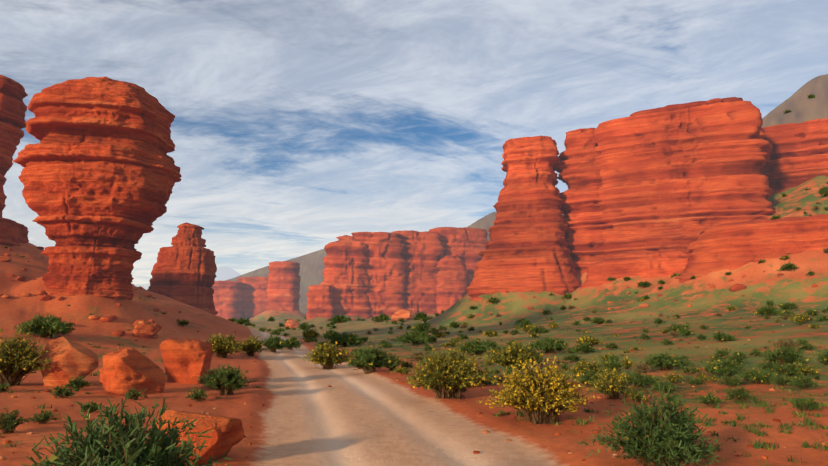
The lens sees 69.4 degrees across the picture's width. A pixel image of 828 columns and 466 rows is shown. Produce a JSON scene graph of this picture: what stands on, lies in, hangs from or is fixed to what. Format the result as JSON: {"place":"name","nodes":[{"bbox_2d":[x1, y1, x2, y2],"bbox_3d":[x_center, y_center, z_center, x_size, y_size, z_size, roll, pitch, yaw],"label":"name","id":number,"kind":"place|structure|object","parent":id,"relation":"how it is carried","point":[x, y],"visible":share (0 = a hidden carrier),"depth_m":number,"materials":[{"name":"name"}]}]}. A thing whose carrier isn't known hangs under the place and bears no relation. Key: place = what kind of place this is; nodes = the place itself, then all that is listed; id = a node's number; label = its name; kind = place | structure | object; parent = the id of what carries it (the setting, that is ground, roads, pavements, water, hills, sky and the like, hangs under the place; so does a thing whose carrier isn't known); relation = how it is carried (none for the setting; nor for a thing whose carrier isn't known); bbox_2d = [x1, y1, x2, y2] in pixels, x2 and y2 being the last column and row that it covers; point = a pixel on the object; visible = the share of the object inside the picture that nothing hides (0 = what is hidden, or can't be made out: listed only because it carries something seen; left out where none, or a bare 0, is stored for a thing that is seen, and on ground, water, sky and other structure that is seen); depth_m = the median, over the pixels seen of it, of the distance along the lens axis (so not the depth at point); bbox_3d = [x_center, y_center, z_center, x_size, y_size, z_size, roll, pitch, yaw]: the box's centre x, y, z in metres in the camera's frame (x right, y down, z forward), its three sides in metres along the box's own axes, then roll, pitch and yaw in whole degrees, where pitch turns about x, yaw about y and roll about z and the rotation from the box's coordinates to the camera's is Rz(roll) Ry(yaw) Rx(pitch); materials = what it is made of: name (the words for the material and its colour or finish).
{"place":"outdoors","nodes":[
{"label":"outdoors","id":0,"kind":"place"},
{"bbox_2d":[0,74,827,465],"bbox_3d":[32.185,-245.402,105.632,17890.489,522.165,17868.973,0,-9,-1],"label":"terrain","id":1,"kind":"structure","parent":0,"point":[304,414],"depth_m":24.60,"materials":[{"name":"brown soil"}]},
{"bbox_2d":[0,75,28,245],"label":"pillar","id":2,"kind":"structure","parent":1,"relation":"on","point":[13,106],"depth_m":51.17,"materials":[{"name":"red stone"}]},
{"bbox_2d":[40,337,98,386],"bbox_3d":[-10.141,3.841,17.664,1.630,1.540,1.405,0,-9,-1],"label":"boulder","id":3,"kind":"object","parent":1,"relation":"on","point":[70,358],"visible":0.88,"depth_m":17.26,"materials":[{"name":"orange stone"}]},
{"bbox_2d":[13,76,181,299],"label":"pillar","id":4,"kind":"structure","parent":1,"relation":"on","point":[100,176],"depth_m":38.03,"materials":[{"name":"red stone"}]},
{"bbox_2d":[99,347,165,394],"bbox_3d":[-7.703,3.812,16.351,1.469,1.358,1.474,-7,-12,37],"label":"boulder","id":5,"kind":"object","parent":1,"relation":"on","point":[123,371],"visible":0.83,"depth_m":15.86,"materials":[{"name":"orange stone"}]},
{"bbox_2d":[133,321,161,337],"bbox_3d":[-15.797,5.771,35.421,1.547,1.132,1.594,5,-10,-26],"label":"boulder","id":6,"kind":"object","parent":1,"relation":"on","point":[145,329],"visible":0.83,"depth_m":34.81,"materials":[{"name":"orange stone"}]},
{"bbox_2d":[147,222,217,314],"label":"butte","id":7,"kind":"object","parent":1,"relation":"on","point":[184,270],"depth_m":72.33,"materials":[{"name":"red stone"}]},
{"bbox_2d":[160,338,212,383],"bbox_3d":[-7.521,4.272,19.760,1.575,1.580,1.291,0,-9,-1],"label":"boulder","id":8,"kind":"object","parent":1,"relation":"on","point":[187,360],"visible":0.79,"depth_m":19.30,"materials":[{"name":"stone"}]},
{"bbox_2d":[156,410,243,465],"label":"boulder","id":9,"kind":"object","parent":1,"relation":"on","point":[227,433],"visible":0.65,"depth_m":8.04,"materials":[{"name":"orange stone"}]},
{"bbox_2d":[211,280,243,318],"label":"cliff","id":10,"kind":"structure","parent":1,"relation":"on","point":[227,299],"depth_m":291.94,"materials":[{"name":"red stone"}]},
{"bbox_2d":[237,276,268,318],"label":"cliff","id":11,"kind":"structure","parent":1,"relation":"on","point":[254,297],"depth_m":301.05,"materials":[{"name":"red stone"}]},
{"bbox_2d":[266,261,300,311],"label":"pillar","id":12,"kind":"structure","parent":1,"relation":"on","point":[283,287],"depth_m":253.91,"materials":[{"name":"red stone"}]},
{"bbox_2d":[285,318,300,327],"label":"boulder","id":13,"kind":"object","parent":1,"relation":"on","point":[292,323],"visible":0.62,"depth_m":134.57,"materials":[{"name":"stone"}]},
{"bbox_2d":[306,285,334,319],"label":"rock cliff","id":14,"kind":"structure","parent":1,"relation":"on","point":[320,302],"depth_m":185.74,"materials":[{"name":"red stone"}]},
{"bbox_2d":[320,235,371,318],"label":"rock cliff","id":15,"kind":"structure","parent":1,"relation":"on","point":[345,273],"depth_m":192.18,"materials":[{"name":"red stone"}]},
{"bbox_2d":[351,232,405,316],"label":"rock cliff","id":16,"kind":"structure","parent":1,"relation":"on","point":[385,268],"depth_m":196.22,"materials":[{"name":"red stone"}]},
{"bbox_2d":[391,309,413,320],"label":"boulder","id":17,"kind":"object","parent":1,"relation":"on","point":[406,314],"visible":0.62,"depth_m":120.80,"materials":[{"name":"stone"}]},
{"bbox_2d":[0,214,817,337],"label":"scree","id":18,"kind":"structure","parent":1,"relation":"on","point":[43,295],"depth_m":40.53,"materials":[{"name":"red stone"}]},
{"bbox_2d":[0,312,827,465],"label":"bushes","id":19,"kind":"object","parent":1,"relation":"on","point":[664,434],"visible":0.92,"depth_m":11.60,"materials":[{"name":"green plant"}]},
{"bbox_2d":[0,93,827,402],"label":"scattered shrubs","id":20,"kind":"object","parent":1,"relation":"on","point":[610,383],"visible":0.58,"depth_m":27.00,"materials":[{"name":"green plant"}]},
{"bbox_2d":[0,245,827,465],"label":"grass tufts","id":21,"kind":"object","parent":1,"relation":"on","point":[756,444],"visible":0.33,"depth_m":12.02,"materials":[{"name":"green plant"}]},
{"bbox_2d":[0,279,827,465],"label":"stones","id":22,"kind":"object","parent":1,"relation":"on","point":[250,443],"visible":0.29,"depth_m":12.19,"materials":[{"name":"stone"}]},
{"bbox_2d":[391,230,444,314],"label":"rock cliff","id":23,"kind":"structure","parent":1,"relation":"on","point":[423,253],"depth_m":201.16,"materials":[{"name":"red stone"}]},
{"bbox_2d":[434,255,468,313],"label":"rock cliff","id":24,"kind":"structure","parent":1,"relation":"on","point":[451,279],"depth_m":193.24,"materials":[{"name":"red stone"}]},
{"bbox_2d":[429,227,487,285],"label":"rock cliff","id":25,"kind":"structure","parent":1,"relation":"on","point":[467,244],"depth_m":209.27,"materials":[{"name":"red stone"}]},
{"bbox_2d":[465,136,580,300],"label":"tower","id":26,"kind":"structure","parent":1,"relation":"on","point":[527,249],"depth_m":96.46,"materials":[{"name":"red stone"}]},
{"bbox_2d":[555,128,611,273],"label":"cliff","id":27,"kind":"structure","parent":1,"relation":"on","point":[577,168],"depth_m":99.33,"materials":[{"name":"red stone"}]},
{"bbox_2d":[580,249,688,289],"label":"rock ledge","id":28,"kind":"object","parent":1,"relation":"on","point":[643,263],"visible":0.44,"depth_m":84.72,"materials":[{"name":"red stone"}]},
{"bbox_2d":[675,214,827,282],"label":"cliff band","id":29,"kind":"object","parent":1,"relation":"on","point":[731,245],"visible":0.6,"depth_m":71.63,"materials":[{"name":"red stone"}]},
{"bbox_2d":[0,0,827,289],"label":"sky","id":30,"kind":"structure","parent":0,"point":[298,126],"materials":[{"name":"blue"}]},
{"bbox_2d":[594,101,775,258],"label":"cliff","id":31,"kind":"structure","parent":0,"point":[680,180],"depth_m":92.46,"materials":[{"name":"red stone"}]},
{"bbox_2d":[630,97,742,116],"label":"cliff","id":32,"kind":"structure","parent":0,"point":[673,107],"depth_m":99.19,"materials":[{"name":"red stone"}]},
{"bbox_2d":[706,98,722,104],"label":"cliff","id":33,"kind":"structure","parent":32,"relation":"on","point":[714,100],"depth_m":96.35,"materials":[{"name":"red stone"}]},
{"bbox_2d":[761,118,827,193],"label":"cliff","id":34,"kind":"structure","parent":0,"point":[799,153],"depth_m":98.37,"materials":[{"name":"red stone"}]}
]}

